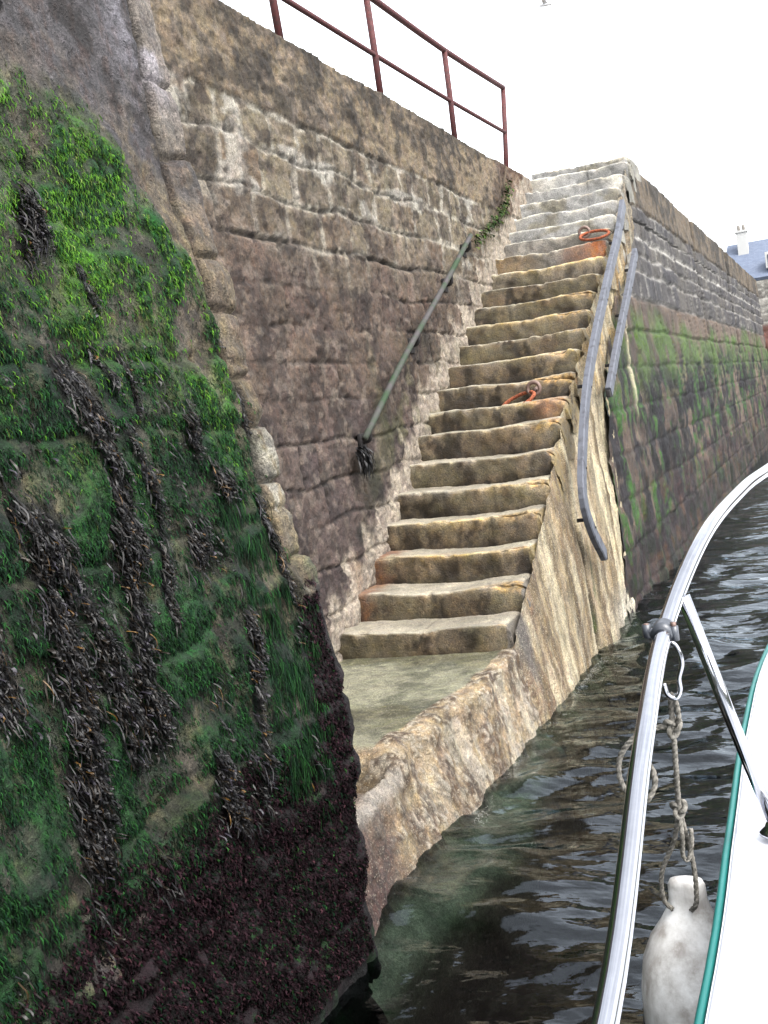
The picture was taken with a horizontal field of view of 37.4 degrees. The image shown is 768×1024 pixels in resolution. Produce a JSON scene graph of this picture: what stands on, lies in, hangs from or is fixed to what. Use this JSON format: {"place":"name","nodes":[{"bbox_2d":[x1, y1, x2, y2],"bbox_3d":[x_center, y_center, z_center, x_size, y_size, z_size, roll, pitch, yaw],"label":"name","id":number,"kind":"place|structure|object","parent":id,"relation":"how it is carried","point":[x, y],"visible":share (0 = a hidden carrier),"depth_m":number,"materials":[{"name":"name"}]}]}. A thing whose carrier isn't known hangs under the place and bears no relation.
{"place":"outdoors","nodes":[
{"label":"outdoors","id":0,"kind":"place"},
{"bbox_2d":[220,0,767,251],"label":"sky","id":1,"kind":"structure","parent":0,"point":[678,89],"materials":[{"name":"white"}]},
{"bbox_2d":[321,449,767,1023],"bbox_3d":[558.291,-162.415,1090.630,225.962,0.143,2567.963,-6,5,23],"label":"water","id":2,"kind":"structure","parent":0,"point":[501,915],"depth_m":5.33,"materials":[{"name":"liquid"}]},
{"bbox_2d":[474,625,628,823],"bbox_3d":[1.308,1.318,7.834,0.138,0.006,6.171,-6,5,23],"label":"foam","id":3,"kind":"object","parent":2,"relation":"on","point":[550,722],"visible":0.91,"depth_m":8.28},
{"bbox_2d":[590,463,767,1023],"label":"motor boat","id":4,"kind":"object","parent":2,"relation":"on","point":[734,988],"visible":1,"depth_m":1.33,"materials":[{"name":"white plastic"}]},
{"bbox_2d":[616,692,713,1023],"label":"fender","id":5,"kind":"object","parent":4,"relation":"hanging from","point":[675,956],"visible":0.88,"depth_m":1.51,"materials":[{"name":"white plastic"}]},
{"bbox_2d":[539,0,552,6],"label":"gull","id":6,"kind":"object","parent":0,"point":[545,3],"visible":1,"depth_m":29.95,"materials":[{"name":"white"}]},
{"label":"far shore","id":7,"kind":"structure","parent":0,"visible":0},
{"bbox_2d":[726,225,767,280],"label":"house","id":8,"kind":"structure","parent":7,"relation":"on","point":[751,258],"depth_m":61.97,"materials":[{"name":"stone"}]},
{"bbox_2d":[756,279,767,351],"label":"garden wall","id":9,"kind":"structure","parent":7,"relation":"on","point":[762,286],"depth_m":57.61,"materials":[{"name":"stone"}]},
{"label":"sea bed","id":10,"kind":"structure","parent":0,"visible":0},
{"bbox_2d":[0,0,377,1023],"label":"stone buttress","id":11,"kind":"structure","parent":10,"relation":"on","point":[104,60],"depth_m":3.69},
{"bbox_2d":[23,186,57,264],"bbox_3d":[-1.046,-0.873,3.448,0.080,0.261,0.109,-6,5,23],"label":"wrack tuft","id":12,"kind":"object","parent":11,"relation":"attached to","point":[48,234],"visible":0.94,"depth_m":3.44,"materials":[{"name":"black plant"}]},
{"bbox_2d":[0,177,330,1022],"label":"bladder wrack","id":13,"kind":"object","parent":11,"relation":"hanging from","point":[104,861],"visible":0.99,"depth_m":3.26,"materials":[{"name":"black plant"}]},
{"bbox_2d":[0,64,336,1023],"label":"green algae","id":14,"kind":"object","parent":11,"relation":"attached to","point":[292,678],"visible":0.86,"depth_m":3.54,"materials":[{"name":"green plant"}]},
{"bbox_2d":[0,578,374,1023],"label":"red weed","id":15,"kind":"object","parent":11,"relation":"attached to","point":[319,988],"visible":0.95,"depth_m":3.75,"materials":[{"name":"brown plant"}]},
{"bbox_2d":[174,398,217,464],"bbox_3d":[-0.657,-0.287,3.939,0.078,0.265,0.186,-6,5,23],"label":"wrack tuft","id":16,"kind":"object","parent":11,"relation":"attached to","point":[195,435],"visible":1,"depth_m":3.92,"materials":[{"name":"black plant"}]},
{"bbox_2d":[185,517,221,575],"bbox_3d":[-0.617,0.112,3.819,0.078,0.209,0.172,-6,5,23],"label":"wrack tuft","id":17,"kind":"object","parent":11,"relation":"attached to","point":[199,554],"visible":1,"depth_m":3.82,"materials":[{"name":"black plant"}]},
{"bbox_2d":[212,462,246,522],"bbox_3d":[-0.554,-0.076,4.038,0.071,0.244,0.164,-6,5,23],"label":"wrack tuft","id":18,"kind":"object","parent":11,"relation":"attached to","point":[231,490],"visible":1,"depth_m":4.03,"materials":[{"name":"black plant"}]},
{"bbox_2d":[213,750,252,842],"bbox_3d":[-0.485,0.898,3.629,0.071,0.289,0.225,-6,5,23],"label":"wrack tuft","id":19,"kind":"object","parent":11,"relation":"attached to","point":[229,794],"visible":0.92,"depth_m":3.60,"materials":[{"name":"black plant"}]},
{"bbox_2d":[239,584,270,675],"bbox_3d":[-0.453,0.413,3.974,0.080,0.329,0.104,-6,5,23],"label":"wrack tuft","id":20,"kind":"object","parent":11,"relation":"attached to","point":[257,637],"visible":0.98,"depth_m":3.97,"materials":[{"name":"black plant"}]},
{"bbox_2d":[150,0,532,661],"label":"stone wall","id":21,"kind":"structure","parent":10,"relation":"on","point":[346,214],"depth_m":8.27,"materials":[{"name":"stone"}]},
{"bbox_2d":[269,0,509,167],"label":"railing","id":22,"kind":"object","parent":21,"relation":"on","point":[373,50],"visible":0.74,"depth_m":10.67,"materials":[{"name":"brown metal"}]},
{"bbox_2d":[357,233,472,447],"bbox_3d":[0.335,-1.629,9.932,0.146,1.953,3.493,-6,5,23],"label":"handrail","id":23,"kind":"object","parent":21,"relation":"attached to","point":[364,438],"visible":0.96,"depth_m":9.57,"materials":[{"name":"metal"}]},
{"bbox_2d":[355,445,376,481],"bbox_3d":[-0.122,-0.361,8.428,0.098,0.271,0.279,-6,5,23],"label":"wrack clump","id":24,"kind":"object","parent":23,"relation":"hanging from","point":[364,455],"visible":1,"depth_m":8.38,"materials":[{"name":"black plant"}]},
{"bbox_2d":[471,169,513,249],"bbox_3d":[1.196,-3.324,12.294,0.155,1.105,1.901,-6,5,21],"label":"creeper","id":25,"kind":"object","parent":21,"relation":"attached to","point":[503,204],"visible":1,"depth_m":12.47,"materials":[{"name":"green plant"}]},
{"bbox_2d":[338,156,640,934],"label":"stone staircase","id":26,"kind":"structure","parent":10,"relation":"on","point":[495,608],"depth_m":8.66,"materials":[{"name":"stone"}]},
{"bbox_2d":[502,380,541,404],"bbox_3d":[1.195,-1.010,9.887,0.375,0.248,0.263,-8,4,2],"label":"mooring ring","id":27,"kind":"object","parent":26,"relation":"on","point":[533,393],"visible":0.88,"depth_m":9.87,"materials":[{"name":"metal"}]},
{"bbox_2d":[578,226,609,240],"bbox_3d":[2.254,-3.033,12.314,0.239,0.206,0.429,-10,5,-28],"label":"mooring ring","id":28,"kind":"object","parent":26,"relation":"on","point":[584,236],"visible":1,"depth_m":12.33,"materials":[{"name":"metal"}]},
{"bbox_2d":[577,199,625,560],"bbox_3d":[2.118,-1.498,10.807,0.143,3.462,4.190,-6,5,21],"label":"guard bar","id":29,"kind":"object","parent":26,"relation":"attached to","point":[587,518],"visible":1,"depth_m":9.60,"materials":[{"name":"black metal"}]},
{"bbox_2d":[604,175,767,613],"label":"quay wall","id":30,"kind":"structure","parent":10,"relation":"on","point":[688,420],"depth_m":15.91,"materials":[{"name":"stone"}]},
{"bbox_2d":[605,248,637,397],"bbox_3d":[2.459,-2.046,11.785,0.122,1.642,2.944,-6,5,22],"label":"guard bar","id":31,"kind":"object","parent":30,"relation":"attached to","point":[616,349],"visible":1,"depth_m":11.51,"materials":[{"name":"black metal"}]}
]}

